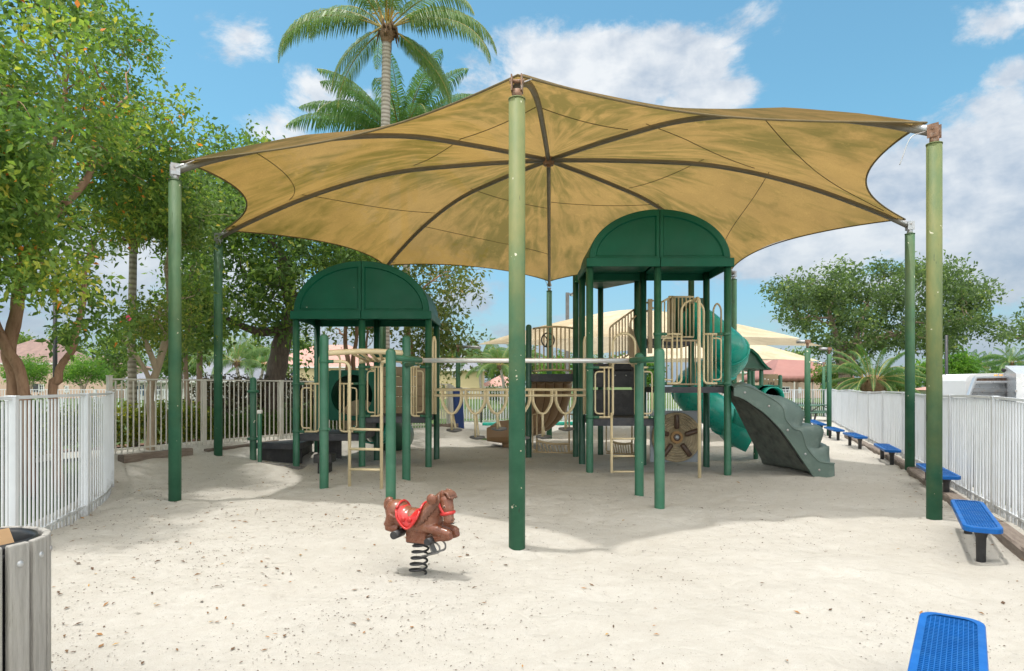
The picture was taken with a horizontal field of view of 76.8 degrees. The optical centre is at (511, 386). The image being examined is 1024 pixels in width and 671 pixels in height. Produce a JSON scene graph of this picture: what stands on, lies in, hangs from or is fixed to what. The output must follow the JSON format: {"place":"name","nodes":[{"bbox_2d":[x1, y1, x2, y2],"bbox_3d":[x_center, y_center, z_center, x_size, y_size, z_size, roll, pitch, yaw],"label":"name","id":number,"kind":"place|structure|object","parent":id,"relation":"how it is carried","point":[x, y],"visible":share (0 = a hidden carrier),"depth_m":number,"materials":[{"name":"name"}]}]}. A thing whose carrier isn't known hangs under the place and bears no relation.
{"place":"outdoors","nodes":[
{"label":"outdoors","id":0,"kind":"place"},
{"bbox_2d":[0,339,91,397],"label":"house","id":1,"kind":"structure","parent":0,"point":[37,349],"depth_m":97.03,"materials":[{"name":"beige paint"}]},
{"bbox_2d":[33,384,40,391],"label":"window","id":2,"kind":"structure","parent":1,"relation":"in","point":[35,386],"depth_m":94.93,"materials":[{"name":"glass"}]},
{"bbox_2d":[38,384,44,390],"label":"window","id":3,"kind":"structure","parent":1,"relation":"in","point":[42,386],"depth_m":94.89,"materials":[{"name":"white glass"}]},
{"bbox_2d":[59,356,151,397],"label":"house","id":4,"kind":"structure","parent":0,"point":[71,386],"depth_m":90.00,"materials":[{"name":"pink paint"}]},
{"bbox_2d":[35,435,292,462],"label":"footpath","id":5,"kind":"structure","parent":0,"point":[140,448],"depth_m":13.39,"materials":[{"name":"concrete"}]},
{"bbox_2d":[124,355,292,399],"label":"house","id":6,"kind":"structure","parent":0,"point":[256,373],"depth_m":80.52,"materials":[{"name":"white paint"}]},
{"bbox_2d":[157,385,162,395],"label":"window","id":7,"kind":"structure","parent":6,"relation":"in","point":[158,386],"depth_m":79.98,"materials":[{"name":"white glass"}]},
{"bbox_2d":[263,345,399,397],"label":"house","id":8,"kind":"structure","parent":0,"point":[310,371],"depth_m":95.88,"materials":[{"name":"pink paint"}]},
{"bbox_2d":[42,408,682,418],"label":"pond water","id":9,"kind":"structure","parent":0,"point":[492,416],"depth_m":48.55,"materials":[{"name":"liquid"}]},
{"bbox_2d":[440,355,487,398],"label":"house","id":10,"kind":"structure","parent":0,"point":[472,381],"depth_m":85.00,"materials":[{"name":"yellow paint"}]},
{"bbox_2d":[483,376,508,397],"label":"house","id":11,"kind":"structure","parent":0,"point":[487,383],"depth_m":93.34,"materials":[{"name":"pink paint"}]},
{"bbox_2d":[0,387,1017,526],"bbox_3d":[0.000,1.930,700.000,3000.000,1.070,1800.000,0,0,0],"label":"lawn ground","id":12,"kind":"structure","parent":0,"point":[494,403],"depth_m":24.95,"materials":[{"name":"green plant"}]},
{"bbox_2d":[0,329,38,349],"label":"tree","id":13,"kind":"object","parent":12,"relation":"on","point":[22,339],"visible":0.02,"depth_m":117.06,"materials":[{"name":"green plant"}]},
{"bbox_2d":[0,394,50,494],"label":"hedge","id":14,"kind":"object","parent":12,"relation":"on","point":[35,432],"visible":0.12,"depth_m":11.74,"materials":[{"name":"green plant"}]},
{"bbox_2d":[0,353,52,390],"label":"round tree","id":15,"kind":"object","parent":12,"relation":"on","point":[34,370],"visible":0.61,"depth_m":47.83,"materials":[{"name":"green plant"}]},
{"bbox_2d":[53,272,57,376],"bbox_3d":[-15.553,-1.075,22.000,0.240,5.600,0.240,0,0,0],"label":"lamp pole","id":16,"kind":"object","parent":12,"relation":"on","point":[55,362],"visible":0.11,"depth_m":21.94,"materials":[{"name":"metal"}]},
{"bbox_2d":[0,391,114,529],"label":"picket fence","id":17,"kind":"object","parent":12,"relation":"on","point":[85,502],"visible":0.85,"depth_m":7.32,"materials":[{"name":"white metal"}]},
{"bbox_2d":[44,321,86,352],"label":"tree","id":18,"kind":"object","parent":12,"relation":"on","point":[62,339],"visible":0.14,"depth_m":118.15,"materials":[{"name":"green plant"}]},
{"bbox_2d":[48,351,112,392],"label":"round tree","id":19,"kind":"object","parent":12,"relation":"on","point":[77,372],"visible":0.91,"depth_m":47.74,"materials":[{"name":"green plant"}]},
{"bbox_2d":[0,389,195,417],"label":"picket fence","id":20,"kind":"object","parent":12,"relation":"on","point":[94,390],"visible":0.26,"depth_m":34.40,"materials":[{"name":"white metal"}]},
{"bbox_2d":[0,0,220,496],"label":"broadleaf tree","id":21,"kind":"object","parent":12,"relation":"on","point":[29,174],"visible":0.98,"depth_m":8.46,"materials":[{"name":"green plant"}]},
{"bbox_2d":[81,330,150,400],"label":"tree","id":22,"kind":"object","parent":12,"relation":"on","point":[115,366],"visible":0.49,"depth_m":74.45,"materials":[{"name":"green plant"}]},
{"bbox_2d":[82,145,239,450],"bbox_3d":[-7.372,-1.692,13.545,2.986,6.197,4.411,0,0,-38],"label":"broadleaf tree","id":23,"kind":"object","parent":12,"relation":"on","point":[151,328],"visible":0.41,"depth_m":13.02,"materials":[{"name":"green plant"}]},
{"bbox_2d":[35,432,289,454],"bbox_3d":[-8.478,1.514,17.520,3.851,0.336,14.749,0,0,31],"label":"mulch bed","id":24,"kind":"object","parent":12,"relation":"on","point":[141,444],"visible":0.06,"depth_m":14.94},
{"bbox_2d":[39,397,213,450],"bbox_3d":[-8.597,0.904,14.698,1.064,1.396,4.333,0,0,32],"label":"hedge","id":25,"kind":"object","parent":24,"relation":"on","point":[130,425],"visible":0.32,"depth_m":14.70,"materials":[{"name":"green plant"}]},
{"bbox_2d":[62,188,220,445],"bbox_3d":[-8.751,-1.470,14.771,3.498,6.195,3.605,0,0,0],"label":"coconut palm","id":26,"kind":"object","parent":24,"relation":"on","point":[131,363],"visible":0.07,"depth_m":14.93,"materials":[{"name":"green plant"}]},
{"bbox_2d":[150,240,243,440],"bbox_3d":[-8.029,-1.094,16.401,2.138,5.347,3.270,0,0,-33],"label":"broadleaf tree","id":27,"kind":"object","parent":24,"relation":"on","point":[205,269],"visible":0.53,"depth_m":16.15,"materials":[{"name":"green plant"}]},
{"bbox_2d":[182,368,331,436],"bbox_3d":[-7.273,0.598,19.572,1.443,2.260,5.454,0,0,33],"label":"hedge","id":28,"kind":"object","parent":24,"relation":"on","point":[245,393],"visible":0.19,"depth_m":18.77,"materials":[{"name":"green plant"}]},
{"bbox_2d":[140,114,396,432],"bbox_3d":[-7.407,-3.299,19.369,8.853,9.978,7.078,0,0,0],"label":"oak tree","id":29,"kind":"object","parent":24,"relation":"on","point":[283,277],"visible":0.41,"depth_m":18.02,"materials":[{"name":"green plant"}]},
{"bbox_2d":[200,406,342,439],"bbox_3d":[-5.974,1.068,19.020,1.048,1.170,7.241,0,0,30],"label":"hedge","id":30,"kind":"object","parent":24,"relation":"on","point":[263,423],"visible":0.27,"depth_m":17.65,"materials":[{"name":"green plant"}]},
{"bbox_2d":[149,347,208,401],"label":"tree","id":31,"kind":"object","parent":12,"relation":"on","point":[192,371],"visible":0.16,"depth_m":65.67,"materials":[{"name":"green plant"}]},
{"bbox_2d":[188,331,270,408],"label":"palm","id":32,"kind":"object","parent":12,"relation":"on","point":[235,362],"visible":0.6,"depth_m":54.66,"materials":[{"name":"green plant"}]},
{"bbox_2d":[224,335,271,362],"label":"tree","id":33,"kind":"object","parent":12,"relation":"on","point":[254,343],"visible":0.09,"depth_m":116.47,"materials":[{"name":"green plant"}]},
{"bbox_2d":[226,343,292,383],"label":"palm","id":34,"kind":"object","parent":12,"relation":"on","point":[259,357],"visible":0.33,"depth_m":61.67,"materials":[{"name":"green plant"}]},
{"bbox_2d":[105,375,448,453],"bbox_3d":[-5.020,0.651,16.948,0.490,1.711,10.903,0,0,31],"label":"picket fence","id":35,"kind":"object","parent":12,"relation":"on","point":[280,406],"visible":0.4,"depth_m":14.22,"materials":[{"name":"beige metal"}]},
{"bbox_2d":[289,330,313,353],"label":"tree","id":36,"kind":"object","parent":12,"relation":"on","point":[303,339],"visible":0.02,"depth_m":124.50,"materials":[{"name":"green plant"}]},
{"bbox_2d":[284,49,471,424],"bbox_3d":[-4.364,-5.244,25.443,7.719,14.138,8.098,0,0,0],"label":"coconut palm","id":37,"kind":"object","parent":12,"relation":"on","point":[358,117],"visible":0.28,"depth_m":24.03,"materials":[{"name":"green plant"}]},
{"bbox_2d":[277,0,496,348],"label":"coconut palm","id":38,"kind":"object","parent":12,"relation":"on","point":[387,33],"visible":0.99,"depth_m":19.89,"materials":[{"name":"green plant"}]},
{"bbox_2d":[300,255,492,393],"bbox_3d":[-4.168,-1.991,22.590,7.119,7.338,5.784,0,0,0],"label":"broadleaf tree","id":39,"kind":"object","parent":12,"relation":"on","point":[445,312],"visible":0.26,"depth_m":21.56,"materials":[{"name":"green plant"}]},
{"bbox_2d":[449,384,454,422],"bbox_3d":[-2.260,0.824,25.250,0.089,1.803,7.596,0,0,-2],"label":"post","id":40,"kind":"object","parent":12,"relation":"on","point":[451,402],"visible":0.3,"depth_m":22.49,"materials":[{"name":"beige metal"}]},
{"bbox_2d":[453,336,506,399],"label":"palm","id":41,"kind":"object","parent":12,"relation":"on","point":[485,350],"visible":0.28,"depth_m":79.83,"materials":[{"name":"green plant"}]},
{"bbox_2d":[477,351,508,380],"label":"tree","id":42,"kind":"object","parent":12,"relation":"on","point":[497,374],"visible":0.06,"depth_m":111.00,"materials":[{"name":"green plant"}]},
{"bbox_2d":[482,380,507,402],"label":"shrub","id":43,"kind":"object","parent":12,"relation":"on","point":[492,398],"visible":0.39,"depth_m":65.85,"materials":[{"name":"green plant"}]},
{"bbox_2d":[463,338,538,403],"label":"palm","id":44,"kind":"object","parent":12,"relation":"on","point":[499,366],"visible":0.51,"depth_m":61.84,"materials":[{"name":"green plant"}]},
{"bbox_2d":[499,371,525,399],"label":"shrub","id":45,"kind":"object","parent":12,"relation":"on","point":[507,384],"visible":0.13,"depth_m":69.86,"materials":[{"name":"green plant"}]},
{"bbox_2d":[493,344,545,369],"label":"palm","id":46,"kind":"object","parent":12,"relation":"on","point":[502,349],"visible":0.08,"depth_m":83.34,"materials":[{"name":"green plant"}]},
{"bbox_2d":[525,345,546,384],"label":"tree","id":47,"kind":"object","parent":12,"relation":"on","point":[533,366],"visible":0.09,"depth_m":98.95,"materials":[{"name":"green plant"}]},
{"bbox_2d":[536,349,572,373],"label":"tree","id":48,"kind":"object","parent":12,"relation":"on","point":[556,372],"visible":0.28,"depth_m":79.34,"materials":[{"name":"green plant"}]},
{"bbox_2d":[565,292,572,418],"bbox_3d":[2.995,-1.562,31.860,0.779,6.375,0.400,0,0,17],"label":"street lamp","id":49,"kind":"object","parent":12,"relation":"on","point":[567,294],"visible":0.52,"depth_m":31.91,"materials":[{"name":"brown metal"}]},
{"bbox_2d":[585,353,624,389],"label":"tree","id":50,"kind":"object","parent":12,"relation":"on","point":[608,363],"visible":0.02,"depth_m":84.91,"materials":[{"name":"green plant"}]},
{"bbox_2d":[453,309,831,435],"bbox_3d":[4.926,-0.282,22.227,10.532,4.485,9.697,0,0,32],"label":"shade sail","id":51,"kind":"object","parent":12,"relation":"on","point":[753,336],"visible":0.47,"depth_m":20.60,"materials":[{"name":"fabric"}]},
{"bbox_2d":[463,389,835,421],"bbox_3d":[7.290,0.974,31.500,20.137,1.603,0.084,0,0,-14],"label":"picket fence","id":52,"kind":"object","parent":12,"relation":"on","point":[793,397],"visible":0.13,"depth_m":30.36,"materials":[{"name":"white metal"}]},
{"bbox_2d":[631,363,668,399],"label":"tree","id":53,"kind":"object","parent":12,"relation":"on","point":[649,375],"visible":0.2,"depth_m":81.04,"materials":[{"name":"green plant"}]},
{"bbox_2d":[603,345,824,415],"bbox_3d":[11.360,-0.625,38.761,11.722,4.900,7.788,0,0,10],"label":"shade sail","id":54,"kind":"object","parent":12,"relation":"on","point":[764,352],"visible":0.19,"depth_m":35.54,"materials":[{"name":"fabric"}]},
{"bbox_2d":[744,360,853,402],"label":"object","id":55,"kind":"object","parent":12,"relation":"on","point":[792,371],"visible":0.28,"depth_m":60.59,"materials":[{"name":"pink paint"}]},
{"bbox_2d":[785,346,815,397],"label":"tree","id":56,"kind":"object","parent":12,"relation":"on","point":[797,383],"visible":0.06,"depth_m":89.80,"materials":[{"name":"green plant"}]},
{"bbox_2d":[811,358,838,388],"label":"tree","id":57,"kind":"object","parent":12,"relation":"on","point":[835,375],"visible":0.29,"depth_m":57.73,"materials":[{"name":"green plant"}]},
{"bbox_2d":[814,344,925,396],"bbox_3d":[21.239,-0.218,37.774,6.290,4.286,6.371,0,0,33],"label":"date palm","id":58,"kind":"object","parent":12,"relation":"on","point":[873,382],"visible":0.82,"depth_m":37.41,"materials":[{"name":"green plant"}]},
{"bbox_2d":[754,249,1020,389],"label":"oak tree","id":59,"kind":"object","parent":12,"relation":"on","point":[958,292],"visible":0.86,"depth_m":43.42,"materials":[{"name":"green plant"}]},
{"bbox_2d":[880,370,918,393],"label":"tree","id":60,"kind":"object","parent":12,"relation":"on","point":[898,387],"visible":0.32,"depth_m":74.03,"materials":[{"name":"green plant"}]},
{"bbox_2d":[900,355,943,387],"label":"tree","id":61,"kind":"object","parent":12,"relation":"on","point":[923,364],"visible":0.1,"depth_m":80.84,"materials":[{"name":"green plant"}]},
{"bbox_2d":[825,389,1023,529],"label":"picket fence","id":62,"kind":"object","parent":12,"relation":"on","point":[996,423],"visible":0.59,"depth_m":9.51,"materials":[{"name":"white metal"}]},
{"bbox_2d":[943,344,985,374],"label":"tree","id":63,"kind":"object","parent":12,"relation":"on","point":[963,365],"visible":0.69,"depth_m":59.30,"materials":[{"name":"green plant"}]},
{"bbox_2d":[955,349,998,372],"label":"palm","id":64,"kind":"object","parent":12,"relation":"on","point":[981,358],"visible":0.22,"depth_m":98.85,"materials":[{"name":"green plant"}]},
{"bbox_2d":[969,351,1016,373],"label":"palm","id":65,"kind":"object","parent":12,"relation":"on","point":[987,367],"visible":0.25,"depth_m":104.31,"materials":[{"name":"green plant"}]},
{"bbox_2d":[980,361,1006,373],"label":"tree","id":66,"kind":"object","parent":12,"relation":"on","point":[992,371],"visible":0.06,"depth_m":113.66,"materials":[{"name":"green plant"}]},
{"bbox_2d":[981,346,1023,372],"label":"palm","id":67,"kind":"object","parent":12,"relation":"on","point":[1015,357],"visible":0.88,"depth_m":94.96,"materials":[{"name":"green plant"}]},
{"bbox_2d":[990,297,1023,352],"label":"oak tree","id":68,"kind":"object","parent":12,"relation":"on","point":[1019,338],"visible":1,"depth_m":31.20,"materials":[{"name":"green plant"}]},
{"bbox_2d":[0,0,1023,386],"label":"sky","id":69,"kind":"structure","parent":0,"point":[958,65],"materials":[{"name":"blue"}]},
{"bbox_2d":[22,417,1023,670],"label":"sand","id":70,"kind":"structure","parent":0,"point":[776,573],"depth_m":5.74,"materials":[{"name":"beige sand"}]},
{"bbox_2d":[0,526,52,670],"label":"litter bin","id":71,"kind":"object","parent":70,"relation":"on","point":[25,600],"visible":0.97,"depth_m":3.11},
{"bbox_2d":[0,528,13,544],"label":"cardboard scrap","id":72,"kind":"object","parent":71,"relation":"in","point":[6,537],"visible":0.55,"depth_m":3.21,"materials":[{"name":"brown cardboard"}]},
{"bbox_2d":[118,448,192,462],"bbox_3d":[-6.750,1.338,12.300,0.184,0.213,1.432,0,0,25],"label":"railway tie","id":73,"kind":"object","parent":70,"relation":"on","point":[131,457],"visible":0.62,"depth_m":12.02,"materials":[{"name":"brown wood"}]},
{"bbox_2d":[204,440,278,451],"bbox_3d":[-5.876,1.331,14.150,0.131,0.173,1.904,0,0,27],"label":"railway tie","id":74,"kind":"object","parent":70,"relation":"on","point":[228,447],"visible":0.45,"depth_m":13.84,"materials":[{"name":"brown wood"}]},
{"bbox_2d":[247,261,440,473],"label":"play tower","id":75,"kind":"structure","parent":70,"relation":"on","point":[361,295],"depth_m":12.97,"materials":[{"name":"green paint"}]},
{"bbox_2d":[319,334,410,488],"bbox_3d":[-2.358,0.453,10.588,1.342,2.598,2.395,0,0,0],"label":"overhead ladder","id":76,"kind":"object","parent":70,"relation":"on","point":[325,352],"visible":0.89,"depth_m":10.16,"materials":[{"name":"beige metal"}]},
{"bbox_2d":[384,488,459,574],"bbox_3d":[-0.808,1.266,5.650,0.740,0.767,0.384,0,0,24],"label":"spring horse","id":77,"kind":"object","parent":70,"relation":"on","point":[428,523],"visible":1,"depth_m":5.55},
{"bbox_2d":[432,423,457,427],"bbox_3d":[-2.250,1.284,20.751,1.046,0.162,0.167,0,0,-17],"label":"railway tie","id":78,"kind":"object","parent":70,"relation":"on","point":[445,425],"visible":0.42,"depth_m":20.73,"materials":[{"name":"brown wood"}]},
{"bbox_2d":[386,348,664,508],"bbox_3d":[0.113,0.649,9.627,3.817,2.307,2.270,0,0,0],"label":"sliding bar","id":79,"kind":"object","parent":70,"relation":"on","point":[638,360],"visible":0.94,"depth_m":8.60,"materials":[{"name":"green paint"}]},
{"bbox_2d":[480,406,572,425],"bbox_3d":[0.668,1.251,27.000,3.990,0.829,0.340,0,0,0],"label":"seesaw","id":80,"kind":"object","parent":70,"relation":"on","point":[492,423],"visible":0.27,"depth_m":26.84,"materials":[{"name":"teal plastic"}]},
{"bbox_2d":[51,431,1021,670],"bbox_3d":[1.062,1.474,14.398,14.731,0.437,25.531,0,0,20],"label":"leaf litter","id":81,"kind":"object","parent":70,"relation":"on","point":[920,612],"visible":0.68,"depth_m":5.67,"materials":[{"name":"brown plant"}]},
{"bbox_2d":[168,73,942,550],"bbox_3d":[0.975,-1.384,13.097,12.490,6.332,12.740,0,0,29],"label":"shade canopy","id":82,"kind":"object","parent":70,"relation":"on","point":[518,177],"visible":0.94,"depth_m":12.08,"materials":[{"name":"beige fabric"}]},
{"bbox_2d":[487,209,834,477],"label":"play tower","id":83,"kind":"structure","parent":70,"relation":"on","point":[639,249],"depth_m":12.84,"materials":[{"name":"green paint"}]},
{"bbox_2d":[432,336,585,439],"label":"pod bridge","id":84,"kind":"structure","parent":83,"relation":"attached to","point":[486,395],"depth_m":12.60,"materials":[{"name":"beige metal"}]},
{"bbox_2d":[737,348,784,397],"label":"play tower","id":85,"kind":"structure","parent":70,"relation":"on","point":[770,384],"depth_m":18.92,"materials":[{"name":"green paint"}]},
{"bbox_2d":[799,405,824,420],"bbox_3d":[12.988,1.256,29.500,1.850,0.773,1.620,0,0,-4],"label":"picnic table","id":86,"kind":"object","parent":70,"relation":"on","point":[815,413],"visible":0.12,"depth_m":28.96,"materials":[{"name":"metal"}]},
{"bbox_2d":[798,404,826,418],"bbox_3d":[14.586,1.256,30.500,1.850,0.773,1.620,0,0,2],"label":"picnic table","id":87,"kind":"object","parent":70,"relation":"on","point":[823,405],"visible":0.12,"depth_m":30.42,"materials":[{"name":"green metal"}]},
{"bbox_2d":[811,422,826,427],"bbox_3d":[10.625,1.535,22.400,0.308,0.524,1.658,0,0,18],"label":"park bench","id":88,"kind":"object","parent":70,"relation":"on","point":[821,424],"visible":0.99,"depth_m":22.01,"materials":[{"name":"blue plastic"}]},
{"bbox_2d":[824,426,844,439],"bbox_3d":[9.835,1.548,19.750,0.308,0.524,1.658,0,0,16],"label":"park bench","id":89,"kind":"object","parent":70,"relation":"on","point":[836,430],"visible":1,"depth_m":19.21,"materials":[{"name":"blue plastic"}]},
{"bbox_2d":[843,432,867,448],"bbox_3d":[9.040,1.535,17.050,0.308,0.524,1.658,0,0,17],"label":"park bench","id":90,"kind":"object","parent":70,"relation":"on","point":[857,436],"visible":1,"depth_m":16.70,"materials":[{"name":"blue plastic"}]},
{"bbox_2d":[844,435,868,445],"bbox_3d":[10.125,1.622,19.000,0.214,0.198,3.342,0,0,20],"label":"railway tie","id":91,"kind":"object","parent":70,"relation":"on","point":[854,439],"visible":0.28,"depth_m":18.55,"materials":[{"name":"brown wood"}]},
{"bbox_2d":[863,444,888,458],"bbox_3d":[9.025,1.628,15.950,0.216,0.178,3.025,0,0,20],"label":"railway tie","id":92,"kind":"object","parent":70,"relation":"on","point":[873,449],"visible":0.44,"depth_m":16.02,"materials":[{"name":"brown wood"}]},
{"bbox_2d":[874,443,901,464],"bbox_3d":[8.060,1.562,13.900,0.308,0.524,1.658,0,0,22],"label":"park bench","id":93,"kind":"object","parent":70,"relation":"on","point":[891,450],"visible":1,"depth_m":13.51,"materials":[{"name":"blue plastic"}]},
{"bbox_2d":[886,455,918,472],"bbox_3d":[8.000,1.611,13.275,0.213,0.188,2.588,0,0,22],"label":"railway tie","id":94,"kind":"object","parent":70,"relation":"on","point":[899,462],"visible":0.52,"depth_m":13.13,"materials":[{"name":"brown wood"}]},
{"bbox_2d":[908,468,925,485],"bbox_3d":[6.999,1.617,10.900,0.214,0.170,2.448,0,0,23],"label":"railway tie","id":95,"kind":"object","parent":70,"relation":"on","point":[919,474],"visible":0.38,"depth_m":11.37,"materials":[{"name":"brown wood"}]},
{"bbox_2d":[916,463,960,491],"bbox_3d":[6.570,1.549,10.000,0.308,0.524,1.658,0,0,22],"label":"park bench","id":96,"kind":"object","parent":70,"relation":"on","point":[948,476],"visible":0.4,"depth_m":9.40,"materials":[{"name":"blue plastic"}]},
{"bbox_2d":[907,612,988,670],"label":"park bench","id":97,"kind":"object","parent":70,"relation":"on","point":[944,642],"visible":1,"depth_m":3.27,"materials":[{"name":"blue plastic"}]},
{"bbox_2d":[943,489,1002,521],"bbox_3d":[6.000,1.620,8.550,0.216,0.176,2.540,0,0,23],"label":"railway tie","id":98,"kind":"object","parent":70,"relation":"on","point":[948,497],"visible":0.26,"depth_m":9.06,"materials":[{"name":"brown wood"}]},
{"bbox_2d":[950,499,1002,562],"bbox_3d":[4.700,1.546,6.575,0.308,0.524,1.658,0,0,31],"label":"park bench","id":99,"kind":"object","parent":70,"relation":"on","point":[979,520],"visible":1,"depth_m":6.17,"materials":[{"name":"blue plastic"}]},
{"bbox_2d":[992,522,1023,560],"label":"railway tie","id":100,"kind":"object","parent":70,"relation":"on","point":[1011,538],"visible":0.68,"depth_m":6.55,"materials":[{"name":"brown wood"}]},
{"bbox_2d":[719,360,819,397],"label":"house","id":101,"kind":"structure","parent":0,"point":[787,386],"depth_m":92.00,"materials":[{"name":"pink paint"}]},
{"bbox_2d":[782,387,789,392],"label":"window","id":102,"kind":"structure","parent":101,"relation":"in","point":[785,389],"depth_m":91.96,"materials":[{"name":"white glass"}]},
{"bbox_2d":[915,387,925,395],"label":"house","id":103,"kind":"structure","parent":0,"point":[921,390],"depth_m":76.17,"materials":[{"name":"white paint"}]},
{"bbox_2d":[973,435,1017,507],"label":"parking lot","id":104,"kind":"structure","parent":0,"point":[1005,473],"depth_m":12.38,"materials":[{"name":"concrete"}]},
{"bbox_2d":[945,335,949,374],"bbox_3d":[14.819,-0.003,21.988,0.170,3.456,0.115,0,0,0],"label":"sign post","id":105,"kind":"object","parent":104,"relation":"on","point":[946,354],"visible":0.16,"depth_m":21.96,"materials":[{"name":"metal"}]},
{"bbox_2d":[943,366,1023,434],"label":"service truck","id":106,"kind":"object","parent":104,"relation":"on","point":[1009,382],"visible":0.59,"depth_m":20.06,"materials":[{"name":"silver metal"}]}
]}

